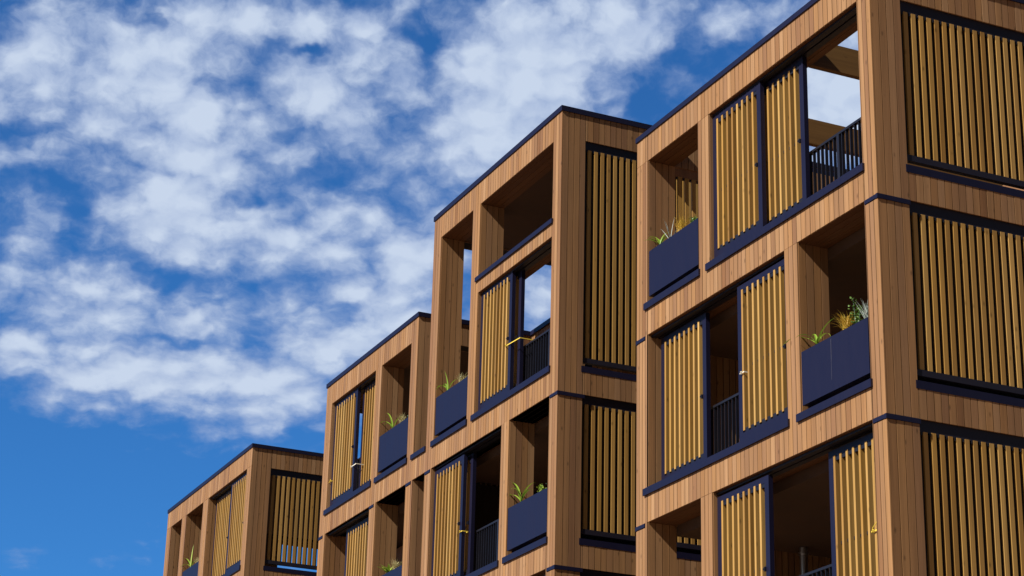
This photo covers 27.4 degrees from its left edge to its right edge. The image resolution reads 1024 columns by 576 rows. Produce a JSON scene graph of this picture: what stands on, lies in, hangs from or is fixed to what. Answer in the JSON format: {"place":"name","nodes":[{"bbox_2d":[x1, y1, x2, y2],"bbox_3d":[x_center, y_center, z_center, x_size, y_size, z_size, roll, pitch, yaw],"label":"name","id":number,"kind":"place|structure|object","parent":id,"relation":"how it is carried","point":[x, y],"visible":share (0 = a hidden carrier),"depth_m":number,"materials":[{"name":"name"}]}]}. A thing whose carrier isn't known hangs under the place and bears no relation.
{"place":"outdoors","nodes":[
{"label":"outdoors","id":0,"kind":"place"},
{"bbox_2d":[163,443,323,575],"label":"timber building","id":1,"kind":"structure","parent":0,"point":[251,509],"depth_m":51.61,"materials":[{"name":"brown wood"}]},
{"bbox_2d":[182,561,198,575],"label":"planter box","id":2,"kind":"object","parent":1,"relation":"on","point":[192,570],"visible":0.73,"depth_m":54.29,"materials":[{"name":"blue metal"}]},
{"bbox_2d":[181,545,194,566],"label":"strappy plant","id":3,"kind":"object","parent":2,"relation":"in","point":[190,565],"visible":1,"depth_m":54.87,"materials":[{"name":"green plant"}]},
{"bbox_2d":[0,0,862,575],"label":"sky","id":4,"kind":"structure","parent":0,"point":[211,211],"materials":[{"name":"blue"}]},
{"bbox_2d":[798,547,808,574],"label":"flue pipe","id":5,"kind":"object","parent":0,"point":[803,553],"visible":1,"depth_m":32.08,"materials":[{"name":"metal"}]},
{"label":"ground","id":6,"kind":"structure","parent":0,"visible":0},
{"bbox_2d":[317,105,846,575],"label":"timber building","id":7,"kind":"structure","parent":6,"relation":"on","point":[552,404],"depth_m":38.06,"materials":[{"name":"brown wood"}]},
{"bbox_2d":[382,565,401,575],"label":"planter box","id":8,"kind":"object","parent":7,"relation":"on","point":[397,571],"visible":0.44,"depth_m":40.93,"materials":[{"name":"blue metal"}]},
{"bbox_2d":[377,565,392,572],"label":"broad leaf plant","id":9,"kind":"object","parent":8,"relation":"in","point":[387,569],"visible":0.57,"depth_m":41.66,"materials":[{"name":"green plant"}]},
{"bbox_2d":[388,558,401,569],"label":"pale tuft","id":10,"kind":"object","parent":8,"relation":"in","point":[395,565],"visible":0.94,"depth_m":41.22,"materials":[{"name":"beige plant"}]},
{"bbox_2d":[378,418,407,472],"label":"planter box","id":11,"kind":"object","parent":7,"relation":"on","point":[392,446],"visible":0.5,"depth_m":42.27,"materials":[{"name":"blue metal"}]},
{"bbox_2d":[381,414,400,427],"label":"strappy plant","id":12,"kind":"object","parent":11,"relation":"in","point":[392,425],"visible":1,"depth_m":42.75,"materials":[{"name":"green plant"}]},
{"bbox_2d":[396,413,406,422],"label":"pale tuft","id":13,"kind":"object","parent":11,"relation":"in","point":[402,418],"visible":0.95,"depth_m":42.30,"materials":[{"name":"beige plant"}]},
{"bbox_2d":[435,376,467,435],"bbox_3d":[-0.975,2.325,39.834,0.408,0.860,1.515,11,-23,-23],"label":"planter box","id":14,"kind":"object","parent":7,"relation":"on","point":[451,407],"visible":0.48,"depth_m":39.74,"materials":[{"name":"blue metal"}]},
{"bbox_2d":[437,373,455,390],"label":"strappy plant","id":15,"kind":"object","parent":14,"relation":"in","point":[446,387],"visible":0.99,"depth_m":40.29,"materials":[{"name":"green plant"}]},
{"bbox_2d":[457,372,467,382],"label":"pale tuft","id":16,"kind":"object","parent":14,"relation":"in","point":[460,377],"visible":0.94,"depth_m":39.72,"materials":[{"name":"beige plant"}]},
{"bbox_2d":[505,337,532,346],"bbox_3d":[0.158,0.993,37.761,0.374,0.059,0.642,11,-23,-23],"label":"tie strap","id":17,"kind":"object","parent":7,"relation":"attached to","point":[517,339],"visible":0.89,"depth_m":37.51,"materials":[{"name":"yellow fabric"}]},
{"bbox_2d":[507,488,547,551],"bbox_3d":[0.437,4.027,35.763,0.408,0.860,1.575,11,-23,-23],"label":"planter box","id":18,"kind":"object","parent":7,"relation":"on","point":[527,521],"visible":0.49,"depth_m":35.67,"materials":[{"name":"blue metal"}]},
{"bbox_2d":[509,479,534,501],"bbox_3d":[0.005,3.538,36.462,0.392,0.450,1.095,11,-23,-23],"label":"strappy plant","id":19,"kind":"object","parent":18,"relation":"in","point":[519,493],"visible":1,"depth_m":36.22,"materials":[{"name":"green plant"}]},
{"bbox_2d":[536,484,543,491],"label":"leafy shrub","id":20,"kind":"object","parent":18,"relation":"in","point":[540,488],"visible":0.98,"depth_m":35.61,"materials":[{"name":"green plant"}]},
{"bbox_2d":[635,0,1023,575],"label":"timber building","id":21,"kind":"structure","parent":6,"relation":"on","point":[909,228],"depth_m":28.72,"materials":[{"name":"brown wood"}]},
{"bbox_2d":[649,218,698,296],"bbox_3d":[2.670,-0.384,32.443,0.408,0.860,1.565,11,-23,-23],"label":"planter box","id":22,"kind":"object","parent":21,"relation":"on","point":[673,259],"visible":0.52,"depth_m":32.34,"materials":[{"name":"blue metal"}]},
{"bbox_2d":[648,232,667,243],"bbox_3d":[2.354,-0.758,33.203,0.469,0.283,0.486,-5,-22,18],"label":"strappy plant","id":23,"kind":"object","parent":22,"relation":"in","point":[658,241],"visible":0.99,"depth_m":33.06,"materials":[{"name":"green plant"}]},
{"bbox_2d":[661,221,676,237],"bbox_3d":[2.416,-0.931,32.911,0.309,0.401,0.493,11,-23,-23],"label":"silver spiky plant","id":24,"kind":"object","parent":22,"relation":"in","point":[668,231],"visible":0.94,"depth_m":32.80,"materials":[{"name":"grey plant"}]},
{"bbox_2d":[670,213,690,230],"bbox_3d":[2.616,-1.028,32.481,0.406,0.287,0.476,11,-23,-23],"label":"golden tuft","id":25,"kind":"object","parent":22,"relation":"in","point":[680,226],"visible":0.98,"depth_m":32.44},
{"bbox_2d":[801,317,870,406],"bbox_3d":[4.428,1.060,27.669,0.409,0.860,1.595,11,-23,-23],"label":"planter box","id":26,"kind":"object","parent":21,"relation":"on","point":[836,364],"visible":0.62,"depth_m":27.57,"materials":[{"name":"blue metal"}]},
{"bbox_2d":[781,318,833,346],"bbox_3d":[3.997,0.666,28.477,0.266,0.348,1.014,15,-25,-32],"label":"strappy plant","id":27,"kind":"object","parent":26,"relation":"in","point":[817,339],"visible":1,"depth_m":28.26,"materials":[{"name":"green plant"}]},
{"bbox_2d":[828,312,856,329],"bbox_3d":[4.412,0.421,27.688,0.390,0.267,0.463,7,-21,-13],"label":"golden tuft","id":28,"kind":"object","parent":26,"relation":"in","point":[847,323],"visible":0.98,"depth_m":27.64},
{"bbox_2d":[848,297,863,322],"bbox_3d":[4.524,0.298,27.527,0.158,0.448,0.259,11,-23,-23],"label":"leafy shrub","id":29,"kind":"object","parent":26,"relation":"in","point":[857,315],"visible":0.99,"depth_m":27.51,"materials":[{"name":"green plant"}]},
{"bbox_2d":[856,301,868,318],"bbox_3d":[4.610,0.260,27.296,0.290,0.299,0.224,-2,-21,9],"label":"silver spiky plant","id":30,"kind":"object","parent":26,"relation":"in","point":[866,315],"visible":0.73,"depth_m":27.28,"materials":[{"name":"grey plant"}]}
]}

